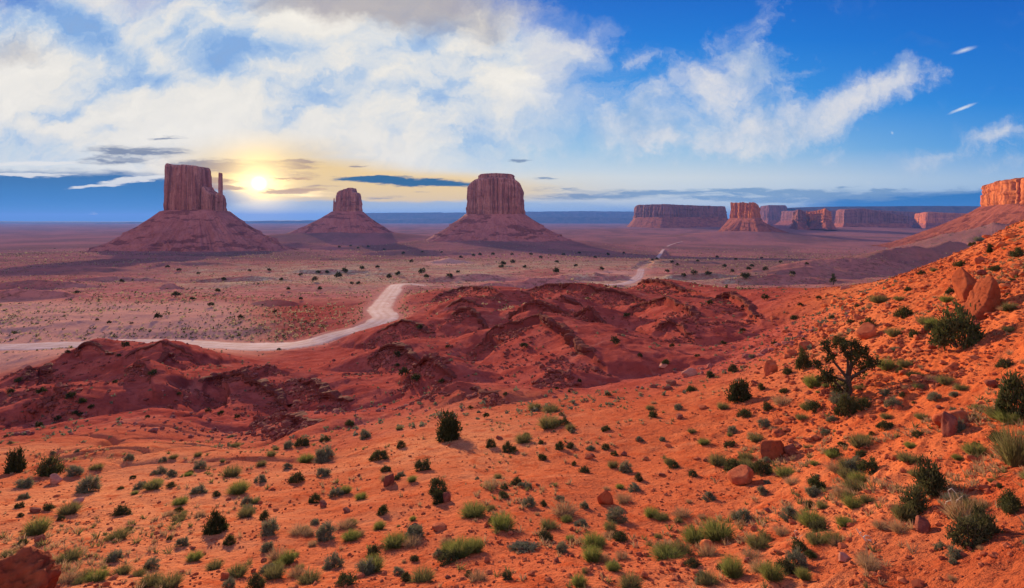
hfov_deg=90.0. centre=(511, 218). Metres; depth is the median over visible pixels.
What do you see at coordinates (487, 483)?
dry shrub
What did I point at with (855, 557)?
dry shrub
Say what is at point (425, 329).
rock ledge
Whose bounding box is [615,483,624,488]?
rabbitbrush
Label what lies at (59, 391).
rock ledge
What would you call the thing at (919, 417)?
brittle bush
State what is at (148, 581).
brittle bush
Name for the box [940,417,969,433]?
sagebrush
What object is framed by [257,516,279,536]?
sagebrush
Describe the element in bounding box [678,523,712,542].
rabbitbrush
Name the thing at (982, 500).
dry shrub
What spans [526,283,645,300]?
rock ledge
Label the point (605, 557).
dry shrub
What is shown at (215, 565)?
brittle bush
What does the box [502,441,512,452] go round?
dark shrub
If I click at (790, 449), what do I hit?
rock
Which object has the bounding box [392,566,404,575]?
sagebrush
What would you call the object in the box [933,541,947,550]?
sagebrush
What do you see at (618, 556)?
dry shrub
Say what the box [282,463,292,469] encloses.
sagebrush
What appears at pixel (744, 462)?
brittle bush
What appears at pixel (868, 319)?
dark shrub
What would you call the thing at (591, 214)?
hills
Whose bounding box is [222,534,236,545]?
dark shrub
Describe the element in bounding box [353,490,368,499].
rabbitbrush
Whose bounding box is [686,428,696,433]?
brittle bush
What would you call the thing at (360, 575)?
rock
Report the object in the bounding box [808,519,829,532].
dark shrub
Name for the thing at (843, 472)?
brittle bush
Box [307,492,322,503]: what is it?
dark shrub
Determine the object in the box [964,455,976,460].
rock
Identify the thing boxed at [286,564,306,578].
dry shrub
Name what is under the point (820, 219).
flat mesa
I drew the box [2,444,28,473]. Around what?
juniper shrub
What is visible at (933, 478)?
dark shrub
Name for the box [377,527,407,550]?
rabbitbrush
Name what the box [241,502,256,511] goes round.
sagebrush
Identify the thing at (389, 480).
rock
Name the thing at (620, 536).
dark shrub
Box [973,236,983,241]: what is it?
brittle bush
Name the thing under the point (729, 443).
dark shrub
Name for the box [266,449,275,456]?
brittle bush
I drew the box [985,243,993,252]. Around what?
juniper shrub
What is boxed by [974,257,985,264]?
rock
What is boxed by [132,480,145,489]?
sagebrush
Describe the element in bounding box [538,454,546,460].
dark shrub
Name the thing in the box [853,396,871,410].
dark shrub
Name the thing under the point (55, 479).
rock
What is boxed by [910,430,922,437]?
dark shrub
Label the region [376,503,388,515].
dark shrub
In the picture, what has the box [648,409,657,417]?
dark shrub
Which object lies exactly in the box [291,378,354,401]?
rock ledge
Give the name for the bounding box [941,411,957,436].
rock
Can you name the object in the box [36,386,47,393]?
juniper bush
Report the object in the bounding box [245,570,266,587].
dark shrub
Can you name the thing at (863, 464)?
dark shrub
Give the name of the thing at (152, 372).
juniper bush
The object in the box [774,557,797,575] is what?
dark shrub
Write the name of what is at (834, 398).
sagebrush
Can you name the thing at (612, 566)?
rabbitbrush
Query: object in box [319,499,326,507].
rock
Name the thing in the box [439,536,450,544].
dry shrub
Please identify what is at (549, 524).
brittle bush
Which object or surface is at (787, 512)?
sagebrush
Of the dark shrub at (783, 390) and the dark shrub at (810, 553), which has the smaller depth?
the dark shrub at (810, 553)
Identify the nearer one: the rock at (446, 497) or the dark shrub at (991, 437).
the dark shrub at (991, 437)
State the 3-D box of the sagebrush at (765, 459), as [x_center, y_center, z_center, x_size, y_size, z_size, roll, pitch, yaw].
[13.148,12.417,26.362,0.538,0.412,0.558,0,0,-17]
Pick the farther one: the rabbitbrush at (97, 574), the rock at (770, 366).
the rock at (770, 366)
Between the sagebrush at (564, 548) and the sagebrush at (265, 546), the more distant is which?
the sagebrush at (265, 546)
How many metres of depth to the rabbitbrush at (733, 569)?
14.03 m
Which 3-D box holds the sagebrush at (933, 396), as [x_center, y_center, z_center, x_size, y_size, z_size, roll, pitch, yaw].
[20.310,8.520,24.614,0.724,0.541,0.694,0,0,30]
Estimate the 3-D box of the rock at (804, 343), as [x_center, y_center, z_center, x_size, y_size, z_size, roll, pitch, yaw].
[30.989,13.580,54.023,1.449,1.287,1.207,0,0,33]
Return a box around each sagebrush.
[13,475,35,488]
[16,491,30,499]
[63,465,84,476]
[74,473,102,493]
[106,549,124,562]
[122,452,134,460]
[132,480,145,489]
[142,555,161,569]
[156,466,167,474]
[158,456,166,462]
[165,469,177,477]
[173,536,190,546]
[188,484,208,494]
[193,460,207,469]
[221,575,236,587]
[240,495,252,504]
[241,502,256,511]
[253,473,266,482]
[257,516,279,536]
[259,562,275,573]
[260,541,274,552]
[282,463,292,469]
[283,440,294,448]
[309,518,319,525]
[313,444,334,463]
[315,468,331,477]
[315,519,338,542]
[322,550,343,569]
[327,486,344,497]
[354,555,375,575]
[359,428,371,439]
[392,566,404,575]
[397,471,405,476]
[404,523,425,539]
[432,547,443,557]
[506,538,538,552]
[518,482,525,487]
[520,495,535,507]
[524,482,531,488]
[555,495,564,501]
[556,540,569,552]
[573,518,588,526]
[579,500,588,508]
[585,444,595,450]
[605,505,628,523]
[618,460,632,472]
[628,482,640,492]
[674,403,683,409]
[694,568,707,584]
[702,490,715,501]
[727,425,738,433]
[730,507,751,522]
[756,417,769,427]
[756,484,768,495]
[762,456,771,462]
[778,504,797,521]
[784,544,808,567]
[804,485,820,497]
[820,427,830,435]
[825,414,837,421]
[828,389,852,403]
[841,458,858,472]
[852,455,861,462]
[878,389,890,396]
[882,395,903,408]
[926,390,942,400]
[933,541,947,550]
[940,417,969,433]
[941,491,969,503]
[944,544,963,559]
[947,391,958,397]
[948,557,957,564]
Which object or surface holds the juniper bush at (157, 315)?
on the ground at (624, 364)
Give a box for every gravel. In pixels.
[713,220,1023,472]
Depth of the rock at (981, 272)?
43.64 m
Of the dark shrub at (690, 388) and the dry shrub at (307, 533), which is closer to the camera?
the dry shrub at (307, 533)
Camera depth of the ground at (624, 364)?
61.17 m
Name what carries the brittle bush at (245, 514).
on the ground at (624, 364)
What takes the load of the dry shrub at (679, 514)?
on the ground at (624, 364)
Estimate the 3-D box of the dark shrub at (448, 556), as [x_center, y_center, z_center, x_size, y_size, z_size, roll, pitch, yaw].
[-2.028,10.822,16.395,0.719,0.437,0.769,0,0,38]
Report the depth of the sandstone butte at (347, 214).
3110.71 m
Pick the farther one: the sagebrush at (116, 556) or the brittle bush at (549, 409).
the brittle bush at (549, 409)
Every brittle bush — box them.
[0,549,17,557]
[52,545,88,563]
[54,500,84,514]
[70,576,86,584]
[76,566,96,579]
[86,463,104,469]
[101,524,132,540]
[110,562,134,574]
[130,567,146,576]
[134,569,163,587]
[141,477,163,491]
[151,568,189,587]
[166,510,189,522]
[167,453,179,458]
[193,452,202,456]
[204,557,225,570]
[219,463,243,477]
[224,559,250,579]
[229,441,241,447]
[235,503,256,518]
[248,497,261,503]
[255,459,266,466]
[262,561,290,581]
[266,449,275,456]
[292,568,323,585]
[293,562,305,571]
[345,516,359,525]
[405,561,436,583]
[493,472,502,478]
[513,432,531,443]
[526,401,542,410]
[536,412,560,429]
[538,516,559,529]
[540,403,563,412]
[565,422,575,430]
[603,519,618,531]
[604,459,619,467]
[616,568,644,587]
[646,404,656,409]
[653,509,671,521]
[654,532,664,538]
[670,539,696,555]
[673,517,683,522]
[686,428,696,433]
[693,569,721,586]
[707,451,729,465]
[714,401,730,409]
[733,457,755,471]
[738,450,753,460]
[742,531,776,549]
[746,433,763,441]
[757,530,773,540]
[792,509,816,526]
[793,413,807,420]
[797,402,807,409]
[800,528,826,545]
[814,500,827,508]
[817,529,843,543]
[833,454,858,469]
[836,467,853,480]
[838,475,866,491]
[840,489,856,496]
[846,432,873,448]
[853,384,864,389]
[858,492,874,502]
[866,293,888,302]
[877,412,891,418]
[882,326,902,336]
[885,499,920,521]
[890,295,905,300]
[893,358,913,367]
[893,448,924,464]
[905,468,918,476]
[910,382,925,388]
[912,412,930,419]
[914,314,935,324]
[933,374,955,384]
[942,504,971,516]
[952,382,969,390]
[959,497,987,511]
[970,403,984,408]
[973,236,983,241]
[979,403,1008,419]
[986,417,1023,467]
[986,478,996,482]
[999,325,1015,331]
[1002,302,1021,309]
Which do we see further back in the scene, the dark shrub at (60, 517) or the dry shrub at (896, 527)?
the dark shrub at (60, 517)
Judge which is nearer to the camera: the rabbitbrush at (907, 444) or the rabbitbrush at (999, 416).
the rabbitbrush at (999, 416)
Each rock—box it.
[29,507,40,512]
[34,534,46,542]
[50,473,62,484]
[72,497,83,504]
[221,572,229,578]
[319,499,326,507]
[343,507,349,512]
[354,572,364,578]
[383,473,394,486]
[432,522,446,531]
[443,492,450,502]
[483,556,489,562]
[528,571,534,575]
[584,453,592,458]
[597,490,612,503]
[640,571,647,578]
[659,363,667,367]
[663,385,672,389]
[666,379,675,385]
[676,413,682,418]
[681,368,697,376]
[698,405,706,409]
[699,539,713,552]
[744,557,750,562]
[750,525,757,531]
[763,360,777,376]
[782,354,791,358]
[783,444,796,455]
[786,349,796,355]
[789,519,795,524]
[798,341,812,349]
[826,328,834,333]
[838,542,847,548]
[838,552,849,561]
[840,285,849,289]
[853,314,864,320]
[893,403,901,409]
[915,515,930,532]
[928,344,935,348]
[932,409,970,426]
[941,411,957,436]
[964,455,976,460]
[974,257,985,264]
[976,269,987,274]
[984,380,997,387]
[995,241,1006,247]
[999,283,1011,288]
[1001,233,1015,238]
[1008,271,1018,277]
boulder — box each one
[760,440,783,460]
[951,267,976,300]
[956,276,1000,320]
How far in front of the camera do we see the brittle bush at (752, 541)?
16.22 m
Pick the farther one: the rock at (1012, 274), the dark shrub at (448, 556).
the rock at (1012, 274)
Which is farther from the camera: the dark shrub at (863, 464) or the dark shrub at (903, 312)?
the dark shrub at (903, 312)
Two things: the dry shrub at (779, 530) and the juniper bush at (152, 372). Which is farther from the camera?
the juniper bush at (152, 372)
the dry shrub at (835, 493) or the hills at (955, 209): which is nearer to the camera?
the dry shrub at (835, 493)
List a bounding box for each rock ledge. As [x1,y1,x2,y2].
[0,362,57,392]
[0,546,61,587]
[42,387,76,403]
[66,341,115,361]
[124,340,192,358]
[124,362,151,383]
[156,352,174,362]
[198,369,292,405]
[283,411,325,422]
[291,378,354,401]
[368,342,420,361]
[374,319,435,334]
[413,355,456,378]
[435,386,500,394]
[437,286,492,295]
[446,297,486,307]
[452,307,488,327]
[486,312,596,354]
[508,299,568,318]
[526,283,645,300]
[549,369,565,375]
[553,295,582,306]
[574,306,606,323]
[631,296,707,317]
[638,279,696,291]
[657,318,701,338]
[715,291,757,315]
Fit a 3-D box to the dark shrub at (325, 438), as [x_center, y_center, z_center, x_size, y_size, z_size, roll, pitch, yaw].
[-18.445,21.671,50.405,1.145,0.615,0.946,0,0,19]
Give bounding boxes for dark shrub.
[13,500,24,508]
[17,539,27,544]
[32,453,65,476]
[41,501,56,510]
[56,515,64,520]
[110,503,133,515]
[165,480,177,487]
[173,506,183,512]
[211,490,221,496]
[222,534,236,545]
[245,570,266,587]
[258,509,269,520]
[287,470,305,482]
[294,435,309,446]
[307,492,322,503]
[319,435,330,441]
[333,569,359,586]
[344,419,353,426]
[365,544,381,557]
[367,449,388,460]
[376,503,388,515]
[380,465,391,471]
[396,440,405,447]
[400,570,411,581]
[409,554,419,561]
[413,456,431,471]
[428,476,447,494]
[434,549,461,565]
[464,570,473,576]
[485,438,497,447]
[498,489,508,498]
[501,570,511,580]
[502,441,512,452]
[510,446,517,451]
[511,475,522,484]
[536,529,553,540]
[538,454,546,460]
[540,499,547,506]
[555,440,564,449]
[558,416,570,425]
[565,442,573,448]
[578,466,590,472]
[601,424,610,431]
[601,442,610,449]
[610,450,618,455]
[611,530,628,541]
[634,472,642,481]
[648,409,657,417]
[660,359,669,363]
[665,458,679,468]
[681,555,702,568]
[685,385,697,391]
[686,468,697,476]
[705,371,714,377]
[714,563,729,571]
[720,455,741,471]
[723,440,736,447]
[728,363,738,372]
[735,406,751,417]
[749,457,773,475]
[758,382,764,390]
[761,400,773,410]
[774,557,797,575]
[778,388,788,393]
[782,367,791,374]
[788,536,807,552]
[793,344,812,370]
[803,400,821,412]
[803,549,818,558]
[804,499,814,507]
[807,473,826,490]
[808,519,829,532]
[824,446,838,453]
[831,391,859,417]
[832,335,848,343]
[837,441,846,446]
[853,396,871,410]
[854,449,866,456]
[855,455,879,474]
[859,317,876,325]
[873,419,894,430]
[892,306,914,318]
[895,482,932,513]
[897,504,916,520]
[907,328,919,337]
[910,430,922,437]
[912,452,949,498]
[924,299,985,351]
[924,322,934,330]
[944,286,954,293]
[944,507,997,551]
[952,259,965,266]
[969,501,1002,537]
[985,427,1011,443]
[989,264,999,271]
[994,357,1015,367]
[994,365,1023,417]
[996,488,1022,510]
[997,499,1020,516]
[1007,247,1023,256]
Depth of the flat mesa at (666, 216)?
6928.89 m
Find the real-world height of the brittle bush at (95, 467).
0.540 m
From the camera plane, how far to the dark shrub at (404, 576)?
14.90 m
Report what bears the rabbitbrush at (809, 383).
on the ground at (624, 364)
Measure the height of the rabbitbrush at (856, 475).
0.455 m
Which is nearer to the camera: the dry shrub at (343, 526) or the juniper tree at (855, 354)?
the dry shrub at (343, 526)
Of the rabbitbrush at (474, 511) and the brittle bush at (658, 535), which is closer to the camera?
the brittle bush at (658, 535)
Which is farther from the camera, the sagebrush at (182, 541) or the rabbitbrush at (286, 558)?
the sagebrush at (182, 541)
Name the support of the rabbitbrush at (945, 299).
on the ground at (624, 364)
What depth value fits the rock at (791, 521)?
17.76 m
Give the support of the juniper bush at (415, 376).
on the ground at (624, 364)
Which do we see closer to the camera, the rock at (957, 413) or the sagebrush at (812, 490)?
the sagebrush at (812, 490)
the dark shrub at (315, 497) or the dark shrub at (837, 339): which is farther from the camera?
the dark shrub at (837, 339)
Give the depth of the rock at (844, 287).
97.29 m
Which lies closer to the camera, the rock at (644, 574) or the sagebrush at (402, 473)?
the rock at (644, 574)
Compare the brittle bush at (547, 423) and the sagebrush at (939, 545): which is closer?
the sagebrush at (939, 545)
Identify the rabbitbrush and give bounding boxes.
[16,515,54,536]
[83,565,111,583]
[129,490,139,494]
[171,495,188,505]
[183,471,192,476]
[184,548,206,562]
[223,478,252,495]
[273,558,283,566]
[277,547,299,563]
[296,452,314,462]
[339,526,362,541]
[340,484,353,493]
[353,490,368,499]
[356,552,387,574]
[372,520,387,529]
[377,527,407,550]
[405,474,416,481]
[409,515,416,520]
[439,538,453,553]
[442,533,476,558]
[455,499,490,518]
[463,535,486,553]
[487,511,516,531]
[560,515,572,522]
[564,534,575,540]
[569,571,588,587]
[579,528,606,548]
[580,541,604,562]
[604,560,621,571]
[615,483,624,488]
[642,505,658,517]
[644,540,687,560]
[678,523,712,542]
[695,436,711,444]
[696,514,739,542]
[716,551,747,578]
[756,558,789,582]
[771,464,795,477]
[794,565,814,580]
[795,508,830,526]
[801,372,821,388]
[807,460,820,465]
[821,449,838,457]
[831,513,853,526]
[836,492,863,508]
[845,470,870,483]
[877,357,896,370]
[900,441,917,448]
[904,370,924,376]
[920,316,939,325]
[937,295,953,302]
[950,453,962,460]
[956,440,987,455]
[987,409,1022,423]
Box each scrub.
[0,223,990,352]
[0,275,897,447]
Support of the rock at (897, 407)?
on the ground at (624, 364)
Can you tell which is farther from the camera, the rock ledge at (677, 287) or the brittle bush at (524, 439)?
the rock ledge at (677, 287)
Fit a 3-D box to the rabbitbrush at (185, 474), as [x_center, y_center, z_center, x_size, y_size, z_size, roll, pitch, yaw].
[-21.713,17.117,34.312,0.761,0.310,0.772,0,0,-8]
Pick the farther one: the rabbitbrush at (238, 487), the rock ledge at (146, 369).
the rock ledge at (146, 369)
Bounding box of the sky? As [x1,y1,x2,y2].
[0,0,1023,221]
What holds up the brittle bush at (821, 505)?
on the ground at (624, 364)
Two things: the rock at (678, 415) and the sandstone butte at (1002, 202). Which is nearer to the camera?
the rock at (678, 415)
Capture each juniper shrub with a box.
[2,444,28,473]
[201,507,228,535]
[430,487,443,504]
[435,403,462,442]
[724,373,751,402]
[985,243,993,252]
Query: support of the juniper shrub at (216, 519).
on the ground at (624, 364)
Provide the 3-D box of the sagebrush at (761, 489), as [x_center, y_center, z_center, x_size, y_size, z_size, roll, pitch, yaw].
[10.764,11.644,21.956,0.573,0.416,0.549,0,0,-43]
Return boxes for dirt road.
[0,283,427,350]
[605,241,682,284]
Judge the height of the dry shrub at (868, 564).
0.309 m
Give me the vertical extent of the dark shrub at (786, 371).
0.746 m
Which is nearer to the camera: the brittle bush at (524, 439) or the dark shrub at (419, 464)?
the dark shrub at (419, 464)
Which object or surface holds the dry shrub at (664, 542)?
on the ground at (624, 364)
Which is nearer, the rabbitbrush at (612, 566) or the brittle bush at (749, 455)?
the rabbitbrush at (612, 566)
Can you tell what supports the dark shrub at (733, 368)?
on the ground at (624, 364)
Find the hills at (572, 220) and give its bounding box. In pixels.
[0,217,632,223]
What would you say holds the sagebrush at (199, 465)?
on the ground at (624, 364)
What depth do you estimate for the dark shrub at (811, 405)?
31.82 m
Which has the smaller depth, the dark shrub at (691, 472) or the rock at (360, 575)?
the rock at (360, 575)
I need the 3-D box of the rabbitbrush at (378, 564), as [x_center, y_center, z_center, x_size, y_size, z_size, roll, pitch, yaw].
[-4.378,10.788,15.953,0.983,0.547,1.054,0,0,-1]
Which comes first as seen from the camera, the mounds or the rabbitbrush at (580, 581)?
the rabbitbrush at (580, 581)
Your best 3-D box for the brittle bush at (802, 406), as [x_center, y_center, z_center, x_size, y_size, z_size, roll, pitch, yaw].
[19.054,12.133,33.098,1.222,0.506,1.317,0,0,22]
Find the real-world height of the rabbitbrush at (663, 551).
0.348 m
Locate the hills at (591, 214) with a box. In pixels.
[365,211,633,218]
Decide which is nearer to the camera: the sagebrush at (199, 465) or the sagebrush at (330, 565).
the sagebrush at (330, 565)
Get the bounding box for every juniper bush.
[5,388,13,393]
[33,421,44,427]
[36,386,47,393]
[65,391,76,399]
[121,341,129,346]
[148,369,158,375]
[153,312,162,318]
[334,272,342,277]
[398,367,409,374]
[411,373,420,381]
[610,335,619,343]
[740,272,748,277]
[761,293,769,299]
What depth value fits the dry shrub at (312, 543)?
19.51 m
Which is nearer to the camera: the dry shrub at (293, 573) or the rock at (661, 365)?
the dry shrub at (293, 573)
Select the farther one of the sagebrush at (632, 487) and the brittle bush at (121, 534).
the sagebrush at (632, 487)
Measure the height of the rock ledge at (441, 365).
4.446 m
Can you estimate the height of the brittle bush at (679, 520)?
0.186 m
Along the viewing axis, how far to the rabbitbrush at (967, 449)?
17.59 m
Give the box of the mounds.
[0,278,762,442]
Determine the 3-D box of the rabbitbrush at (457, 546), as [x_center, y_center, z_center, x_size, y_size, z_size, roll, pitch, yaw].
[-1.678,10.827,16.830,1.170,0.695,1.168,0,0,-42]
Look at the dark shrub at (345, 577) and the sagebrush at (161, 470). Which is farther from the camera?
the sagebrush at (161, 470)
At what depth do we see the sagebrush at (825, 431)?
27.58 m
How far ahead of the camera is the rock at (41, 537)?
20.27 m
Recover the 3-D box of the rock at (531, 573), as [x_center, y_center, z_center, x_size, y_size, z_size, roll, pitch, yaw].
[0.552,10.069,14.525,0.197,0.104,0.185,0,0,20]
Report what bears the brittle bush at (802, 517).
on the ground at (624, 364)
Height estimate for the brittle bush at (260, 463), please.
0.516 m
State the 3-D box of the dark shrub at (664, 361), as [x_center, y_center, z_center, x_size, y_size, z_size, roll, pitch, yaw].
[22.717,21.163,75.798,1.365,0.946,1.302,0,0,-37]
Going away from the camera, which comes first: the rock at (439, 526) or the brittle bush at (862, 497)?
the brittle bush at (862, 497)
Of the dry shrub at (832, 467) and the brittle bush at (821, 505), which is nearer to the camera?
the brittle bush at (821, 505)
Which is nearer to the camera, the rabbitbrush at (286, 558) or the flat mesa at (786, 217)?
the rabbitbrush at (286, 558)
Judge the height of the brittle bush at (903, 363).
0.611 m
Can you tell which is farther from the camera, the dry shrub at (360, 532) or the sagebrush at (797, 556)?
the dry shrub at (360, 532)
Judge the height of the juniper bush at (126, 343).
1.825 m
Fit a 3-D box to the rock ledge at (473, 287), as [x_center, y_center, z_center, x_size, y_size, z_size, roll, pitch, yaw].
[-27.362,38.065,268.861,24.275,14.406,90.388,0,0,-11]
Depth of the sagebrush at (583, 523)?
20.12 m
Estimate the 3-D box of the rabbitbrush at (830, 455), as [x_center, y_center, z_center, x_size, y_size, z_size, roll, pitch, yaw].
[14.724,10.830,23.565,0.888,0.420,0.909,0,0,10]
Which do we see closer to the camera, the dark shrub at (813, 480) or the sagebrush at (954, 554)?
the sagebrush at (954, 554)
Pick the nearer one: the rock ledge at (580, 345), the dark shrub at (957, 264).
the dark shrub at (957, 264)
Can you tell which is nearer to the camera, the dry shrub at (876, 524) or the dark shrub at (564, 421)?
the dry shrub at (876, 524)
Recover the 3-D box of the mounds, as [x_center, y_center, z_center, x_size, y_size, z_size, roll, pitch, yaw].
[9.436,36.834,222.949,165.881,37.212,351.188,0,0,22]
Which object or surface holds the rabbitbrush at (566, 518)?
on the ground at (624, 364)
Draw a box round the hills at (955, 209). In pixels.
[787,206,979,212]
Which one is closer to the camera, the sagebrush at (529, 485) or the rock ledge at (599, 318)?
the sagebrush at (529, 485)
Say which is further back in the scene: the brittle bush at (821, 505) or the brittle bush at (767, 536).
the brittle bush at (821, 505)
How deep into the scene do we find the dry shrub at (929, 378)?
27.01 m
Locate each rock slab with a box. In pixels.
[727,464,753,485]
[855,322,876,338]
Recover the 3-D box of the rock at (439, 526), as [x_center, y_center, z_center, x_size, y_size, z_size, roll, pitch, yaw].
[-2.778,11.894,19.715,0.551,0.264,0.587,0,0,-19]
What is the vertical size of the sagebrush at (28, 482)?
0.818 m
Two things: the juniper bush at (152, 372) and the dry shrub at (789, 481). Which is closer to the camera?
the dry shrub at (789, 481)
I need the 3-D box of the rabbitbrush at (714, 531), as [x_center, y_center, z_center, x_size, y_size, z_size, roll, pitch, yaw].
[7.229,10.908,17.965,1.551,0.793,1.661,0,0,1]
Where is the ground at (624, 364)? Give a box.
[0,220,1023,587]
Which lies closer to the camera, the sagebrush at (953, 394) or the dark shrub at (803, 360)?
the sagebrush at (953, 394)
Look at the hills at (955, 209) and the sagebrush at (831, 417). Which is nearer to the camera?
the sagebrush at (831, 417)
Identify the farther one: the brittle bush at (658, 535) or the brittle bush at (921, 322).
the brittle bush at (921, 322)
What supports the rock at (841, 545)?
on the ground at (624, 364)
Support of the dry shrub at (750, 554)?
on the ground at (624, 364)
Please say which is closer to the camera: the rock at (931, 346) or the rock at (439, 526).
the rock at (439, 526)
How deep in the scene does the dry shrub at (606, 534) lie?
18.64 m
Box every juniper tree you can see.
[811,336,882,398]
[829,273,837,284]
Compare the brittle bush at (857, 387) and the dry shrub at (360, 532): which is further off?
the brittle bush at (857, 387)
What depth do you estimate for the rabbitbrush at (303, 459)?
39.80 m
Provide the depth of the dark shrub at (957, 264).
54.25 m
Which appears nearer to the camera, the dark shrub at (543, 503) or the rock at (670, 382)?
the dark shrub at (543, 503)
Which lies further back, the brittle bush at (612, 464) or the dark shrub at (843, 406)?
the brittle bush at (612, 464)
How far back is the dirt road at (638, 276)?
552.71 m
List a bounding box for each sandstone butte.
[84,163,296,251]
[289,188,394,233]
[425,173,570,241]
[717,202,788,232]
[872,177,1023,247]
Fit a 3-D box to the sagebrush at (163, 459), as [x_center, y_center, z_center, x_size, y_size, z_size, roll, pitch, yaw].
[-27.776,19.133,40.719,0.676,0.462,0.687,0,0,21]
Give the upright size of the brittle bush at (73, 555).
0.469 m
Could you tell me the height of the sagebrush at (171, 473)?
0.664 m
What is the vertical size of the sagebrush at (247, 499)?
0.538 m
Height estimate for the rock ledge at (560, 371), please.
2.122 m
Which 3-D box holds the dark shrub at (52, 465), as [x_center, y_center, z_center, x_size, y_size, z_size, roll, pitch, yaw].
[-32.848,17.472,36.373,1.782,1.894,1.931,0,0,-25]
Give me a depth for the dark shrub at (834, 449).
23.86 m
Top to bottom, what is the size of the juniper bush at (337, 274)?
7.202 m
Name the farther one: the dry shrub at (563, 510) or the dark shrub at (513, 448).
the dark shrub at (513, 448)
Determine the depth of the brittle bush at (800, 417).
31.09 m
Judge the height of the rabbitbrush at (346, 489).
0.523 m
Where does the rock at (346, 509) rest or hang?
on the ground at (624, 364)
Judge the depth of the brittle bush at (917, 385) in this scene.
26.97 m
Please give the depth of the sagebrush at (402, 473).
29.90 m
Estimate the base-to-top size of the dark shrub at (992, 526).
0.807 m
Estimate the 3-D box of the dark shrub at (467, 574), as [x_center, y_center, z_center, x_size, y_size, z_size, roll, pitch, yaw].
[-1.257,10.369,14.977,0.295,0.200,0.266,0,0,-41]
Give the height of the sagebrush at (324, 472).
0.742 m
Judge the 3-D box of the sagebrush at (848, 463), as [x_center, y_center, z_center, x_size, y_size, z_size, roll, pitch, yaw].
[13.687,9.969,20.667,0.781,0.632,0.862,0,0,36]
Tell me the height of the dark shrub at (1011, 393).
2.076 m
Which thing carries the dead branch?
on the ground at (624, 364)
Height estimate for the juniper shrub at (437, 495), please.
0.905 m
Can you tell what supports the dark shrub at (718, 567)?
on the ground at (624, 364)
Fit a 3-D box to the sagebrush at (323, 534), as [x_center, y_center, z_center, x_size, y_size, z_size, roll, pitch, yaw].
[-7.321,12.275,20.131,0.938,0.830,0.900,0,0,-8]
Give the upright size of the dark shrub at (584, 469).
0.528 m
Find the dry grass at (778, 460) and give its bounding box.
[0,232,1023,587]
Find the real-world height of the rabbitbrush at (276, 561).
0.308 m
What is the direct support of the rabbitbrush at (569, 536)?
on the ground at (624, 364)
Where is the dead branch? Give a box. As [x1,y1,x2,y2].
[856,528,871,541]
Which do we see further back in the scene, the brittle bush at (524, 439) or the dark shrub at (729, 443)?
the brittle bush at (524, 439)
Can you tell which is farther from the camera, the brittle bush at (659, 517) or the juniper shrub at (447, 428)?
the juniper shrub at (447, 428)
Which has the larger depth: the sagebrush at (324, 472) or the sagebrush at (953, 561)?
the sagebrush at (324, 472)
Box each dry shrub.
[57,567,82,583]
[164,510,176,515]
[192,510,207,518]
[262,543,293,562]
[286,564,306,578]
[287,521,314,537]
[302,527,314,536]
[307,539,317,546]
[334,518,357,530]
[353,528,366,536]
[378,473,390,480]
[401,534,423,549]
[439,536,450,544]
[465,567,488,582]
[480,476,500,490]
[547,497,582,519]
[597,552,612,562]
[601,528,614,537]
[612,547,632,560]
[614,491,633,504]
[651,537,676,546]
[669,506,693,518]
[694,539,723,556]
[697,513,707,519]
[737,544,764,559]
[745,556,767,573]
[769,392,791,405]
[772,523,791,536]
[781,475,799,484]
[822,459,841,472]
[826,482,855,497]
[828,535,842,545]
[850,548,878,563]
[854,554,887,571]
[868,518,889,530]
[882,516,910,533]
[926,374,938,379]
[940,490,986,521]
[946,573,956,581]
[964,496,994,506]
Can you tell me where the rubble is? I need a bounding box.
[7,282,851,438]
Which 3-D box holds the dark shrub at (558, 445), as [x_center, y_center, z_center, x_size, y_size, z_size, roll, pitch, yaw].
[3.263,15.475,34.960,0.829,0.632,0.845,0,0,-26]
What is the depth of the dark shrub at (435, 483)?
26.01 m
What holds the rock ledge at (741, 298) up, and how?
on the ground at (624, 364)
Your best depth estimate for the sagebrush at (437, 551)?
17.06 m
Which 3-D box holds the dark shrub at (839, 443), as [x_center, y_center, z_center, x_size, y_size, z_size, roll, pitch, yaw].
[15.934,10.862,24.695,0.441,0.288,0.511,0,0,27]
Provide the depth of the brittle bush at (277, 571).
15.79 m
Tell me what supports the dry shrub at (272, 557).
on the ground at (624, 364)
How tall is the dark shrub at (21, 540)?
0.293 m
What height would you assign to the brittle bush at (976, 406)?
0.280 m
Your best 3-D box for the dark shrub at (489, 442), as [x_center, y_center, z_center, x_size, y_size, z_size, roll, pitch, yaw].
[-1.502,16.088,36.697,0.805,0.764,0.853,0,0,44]
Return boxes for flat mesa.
[626,204,727,227]
[760,205,789,226]
[774,210,922,225]
[789,209,809,229]
[806,208,837,229]
[834,208,911,227]
[911,212,966,227]
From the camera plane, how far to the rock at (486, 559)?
16.12 m
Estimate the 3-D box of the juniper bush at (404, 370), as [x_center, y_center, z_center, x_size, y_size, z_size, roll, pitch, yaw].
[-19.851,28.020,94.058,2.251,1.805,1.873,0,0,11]
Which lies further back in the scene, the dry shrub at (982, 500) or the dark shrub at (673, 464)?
the dark shrub at (673, 464)
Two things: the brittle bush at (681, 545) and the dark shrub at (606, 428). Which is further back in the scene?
the dark shrub at (606, 428)
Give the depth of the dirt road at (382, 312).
198.61 m
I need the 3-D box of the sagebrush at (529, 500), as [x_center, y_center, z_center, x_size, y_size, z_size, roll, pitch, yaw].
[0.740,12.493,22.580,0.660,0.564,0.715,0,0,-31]

